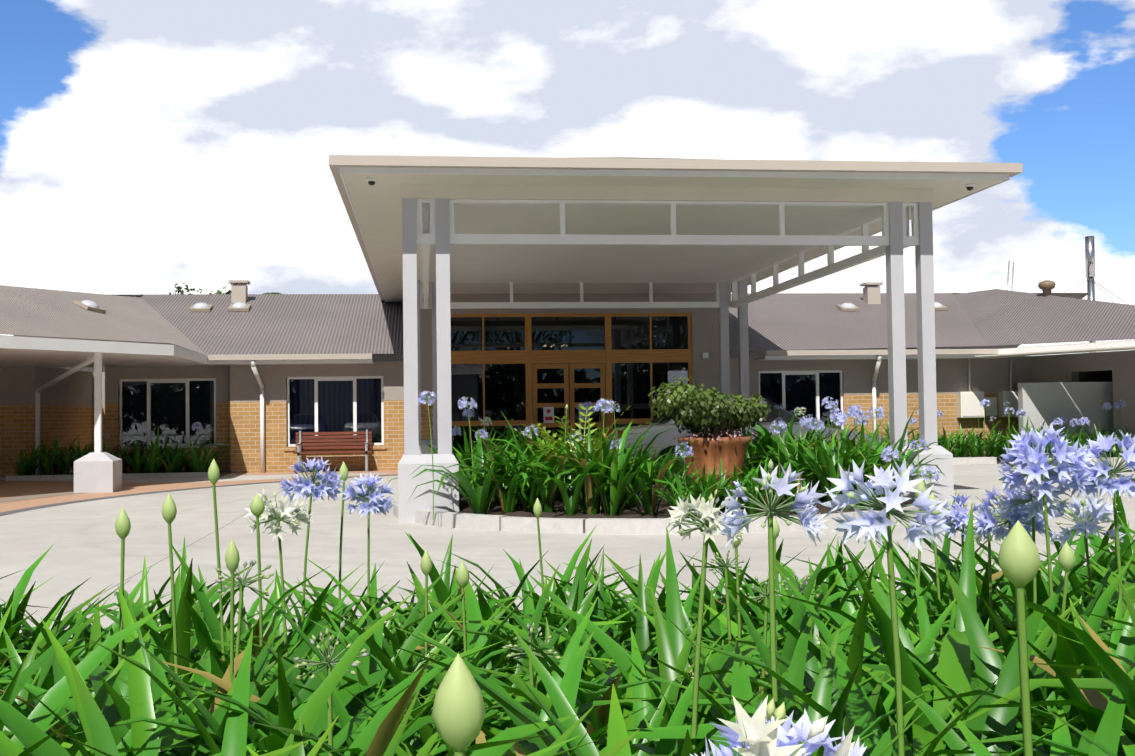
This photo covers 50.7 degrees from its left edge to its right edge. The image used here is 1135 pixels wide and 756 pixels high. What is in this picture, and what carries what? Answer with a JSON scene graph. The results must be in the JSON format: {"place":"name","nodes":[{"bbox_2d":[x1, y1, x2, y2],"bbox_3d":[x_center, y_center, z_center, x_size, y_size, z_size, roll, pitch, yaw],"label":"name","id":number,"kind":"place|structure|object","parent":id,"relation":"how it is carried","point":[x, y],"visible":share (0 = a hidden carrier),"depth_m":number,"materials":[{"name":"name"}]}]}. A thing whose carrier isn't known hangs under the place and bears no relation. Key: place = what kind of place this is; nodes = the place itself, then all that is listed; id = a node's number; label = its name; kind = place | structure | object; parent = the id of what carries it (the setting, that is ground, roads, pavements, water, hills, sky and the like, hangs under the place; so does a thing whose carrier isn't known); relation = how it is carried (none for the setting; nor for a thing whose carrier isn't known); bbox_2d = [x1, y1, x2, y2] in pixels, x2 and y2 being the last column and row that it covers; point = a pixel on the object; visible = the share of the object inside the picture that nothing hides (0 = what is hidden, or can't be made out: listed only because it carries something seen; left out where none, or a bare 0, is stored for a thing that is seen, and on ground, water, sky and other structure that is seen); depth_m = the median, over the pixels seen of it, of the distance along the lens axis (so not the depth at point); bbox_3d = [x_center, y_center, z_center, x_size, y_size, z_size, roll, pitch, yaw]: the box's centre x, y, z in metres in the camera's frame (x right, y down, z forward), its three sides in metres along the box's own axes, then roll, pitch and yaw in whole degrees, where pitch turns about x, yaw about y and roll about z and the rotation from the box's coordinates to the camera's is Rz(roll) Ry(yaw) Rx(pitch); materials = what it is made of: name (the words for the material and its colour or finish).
{"place":"outdoors","nodes":[
{"label":"outdoors","id":0,"kind":"place"},
{"bbox_2d":[0,464,1134,640],"bbox_3d":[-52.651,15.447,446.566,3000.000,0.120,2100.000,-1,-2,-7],"label":"ground","id":1,"kind":"structure","parent":0,"point":[84,538],"depth_m":11.49,"materials":[{"name":"concrete"}]},
{"bbox_2d":[0,335,213,492],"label":"covered walkway","id":2,"kind":"structure","parent":1,"relation":"on","point":[43,397],"depth_m":24.77,"materials":[{"name":"white paint"}]},
{"bbox_2d":[0,285,206,354],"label":"roof","id":3,"kind":"structure","parent":2,"relation":"on","point":[39,312],"depth_m":23.60,"materials":[{"name":"grey metal"}]},
{"bbox_2d":[0,472,397,511],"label":"paved walkway","id":4,"kind":"structure","parent":1,"relation":"on","point":[8,489],"depth_m":20.68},
{"bbox_2d":[0,491,80,502],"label":"tactile path","id":5,"kind":"structure","parent":4,"relation":"on","point":[11,499],"depth_m":19.07,"materials":[{"name":"brown concrete"}]},
{"bbox_2d":[0,474,397,515],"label":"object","id":6,"kind":"structure","parent":1,"relation":"on","point":[27,509],"depth_m":18.73,"materials":[{"name":"beige concrete"}]},
{"bbox_2d":[169,283,230,293],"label":"tree","id":7,"kind":"object","parent":1,"relation":"on","point":[179,288],"visible":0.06,"depth_m":49.67,"materials":[{"name":"green plant"}]},
{"bbox_2d":[236,470,397,474],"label":"footpath","id":8,"kind":"structure","parent":1,"relation":"on","point":[324,472],"depth_m":24.91,"materials":[{"name":"brown concrete"}]},
{"bbox_2d":[293,429,371,472],"bbox_3d":[-4.925,1.535,25.181,1.590,0.880,0.518,-1,-2,-7],"label":"bench","id":9,"kind":"object","parent":8,"relation":"on","point":[366,438],"visible":0.94,"depth_m":25.37,"materials":[{"name":"brown wood"}]},
{"bbox_2d":[105,393,1018,472],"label":"brick walls","id":10,"kind":"structure","parent":1,"relation":"on","point":[238,427],"depth_m":25.56,"materials":[{"name":"yellow brick"}]},
{"bbox_2d":[121,447,218,452],"bbox_3d":[-8.484,1.536,25.428,2.120,0.090,0.095,-1,-2,-7],"label":"window sill","id":11,"kind":"structure","parent":10,"relation":"attached to","point":[213,449],"depth_m":25.44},
{"bbox_2d":[0,423,1134,755],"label":"agapanthus bed","id":12,"kind":"object","parent":1,"relation":"on","point":[1030,657],"visible":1,"depth_m":2.51,"materials":[{"name":"green plant"}]},
{"bbox_2d":[105,292,1031,403],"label":"rendered walls","id":13,"kind":"structure","parent":1,"relation":"on","point":[236,383],"depth_m":26.34,"materials":[{"name":"grey paint"}]},
{"bbox_2d":[118,378,215,448],"bbox_3d":[-8.503,0.753,25.499,2.005,1.480,0.120,-1,-2,-7],"label":"window","id":14,"kind":"structure","parent":13,"relation":"attached to","point":[179,407],"depth_m":25.52,"materials":[{"name":"white"}]},
{"bbox_2d":[199,444,229,445],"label":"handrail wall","id":15,"kind":"structure","parent":13,"relation":"attached to","point":[215,444],"depth_m":25.43,"materials":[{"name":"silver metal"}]},
{"bbox_2d":[284,376,386,450],"bbox_3d":[-4.954,0.753,25.609,2.150,1.570,0.275,-1,-2,-7],"label":"window","id":16,"kind":"structure","parent":13,"relation":"attached to","point":[338,404],"depth_m":25.59,"materials":[{"name":"black glass"}]},
{"bbox_2d":[14,293,1088,371],"bbox_3d":[-0.110,-1.278,31.379,29.133,1.822,11.609,-1,-2,-7],"label":"roof","id":17,"kind":"object","parent":13,"relation":"on","point":[317,323],"visible":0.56,"depth_m":28.12,"materials":[{"name":"grey metal"}]},
{"bbox_2d":[187,354,1006,364],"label":"soffit","id":18,"kind":"structure","parent":17,"relation":"attached to","point":[370,360],"depth_m":26.02,"materials":[{"name":"white paint"}]},
{"bbox_2d":[207,349,997,360],"bbox_3d":[1.000,-0.503,25.568,17.714,0.115,0.113,-1,-2,-7],"label":"gutter","id":19,"kind":"object","parent":18,"relation":"attached to","point":[767,353],"visible":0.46,"depth_m":25.93,"materials":[{"name":"beige metal"}]},
{"bbox_2d":[206,358,994,364],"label":"soffit","id":20,"kind":"structure","parent":17,"relation":"attached to","point":[762,359],"depth_m":26.39,"materials":[{"name":"beige paint"}]},
{"bbox_2d":[73,236,1128,472],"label":"roof fixtures","id":21,"kind":"object","parent":17,"relation":"on","point":[239,292],"visible":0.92,"depth_m":29.29,"materials":[{"name":"white paint"}]},
{"bbox_2d":[758,370,843,428],"bbox_3d":[5.216,0.569,26.777,1.955,1.470,0.120,-1,-2,-7],"label":"window","id":22,"kind":"structure","parent":13,"relation":"attached to","point":[809,391],"depth_m":26.82,"materials":[{"name":"white"}]},
{"bbox_2d":[5,399,1133,480],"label":"garden plants","id":23,"kind":"object","parent":1,"relation":"on","point":[158,462],"visible":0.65,"depth_m":24.45,"materials":[{"name":"green plant"}]},
{"bbox_2d":[450,313,708,458],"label":"entrance glazing","id":24,"kind":"structure","parent":1,"relation":"on","point":[528,370],"depth_m":26.18,"materials":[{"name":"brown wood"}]},
{"bbox_2d":[387,375,947,533],"bbox_3d":[1.306,0.890,16.084,7.492,1.789,7.154,-1,-2,-7],"label":"garden bed","id":25,"kind":"object","parent":1,"relation":"on","point":[576,483],"visible":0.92,"depth_m":13.92,"materials":[{"name":"green plant"}]},
{"bbox_2d":[329,155,1022,522],"bbox_3d":[0.244,-0.502,24.373,8.393,5.402,20.550,-1,-2,-7],"label":"entrance canopy","id":26,"kind":"object","parent":1,"relation":"on","point":[433,233],"visible":0.9,"depth_m":15.33,"materials":[{"name":"paint"}]},
{"bbox_2d":[605,397,880,474],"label":"boulders","id":27,"kind":"object","parent":1,"relation":"on","point":[665,423],"visible":0.25,"depth_m":20.55,"materials":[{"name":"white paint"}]},
{"bbox_2d":[956,340,1134,458],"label":"carport","id":28,"kind":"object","parent":1,"relation":"on","point":[1080,384],"depth_m":25.89,"materials":[{"name":"grey metal"}]},
{"bbox_2d":[954,289,1134,345],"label":"roof","id":29,"kind":"structure","parent":28,"relation":"on","point":[997,317],"depth_m":27.17,"materials":[{"name":"grey metal"}]},
{"bbox_2d":[0,0,1134,355],"label":"sky","id":30,"kind":"structure","parent":0,"point":[147,146],"materials":[{"name":"white"}]}
]}

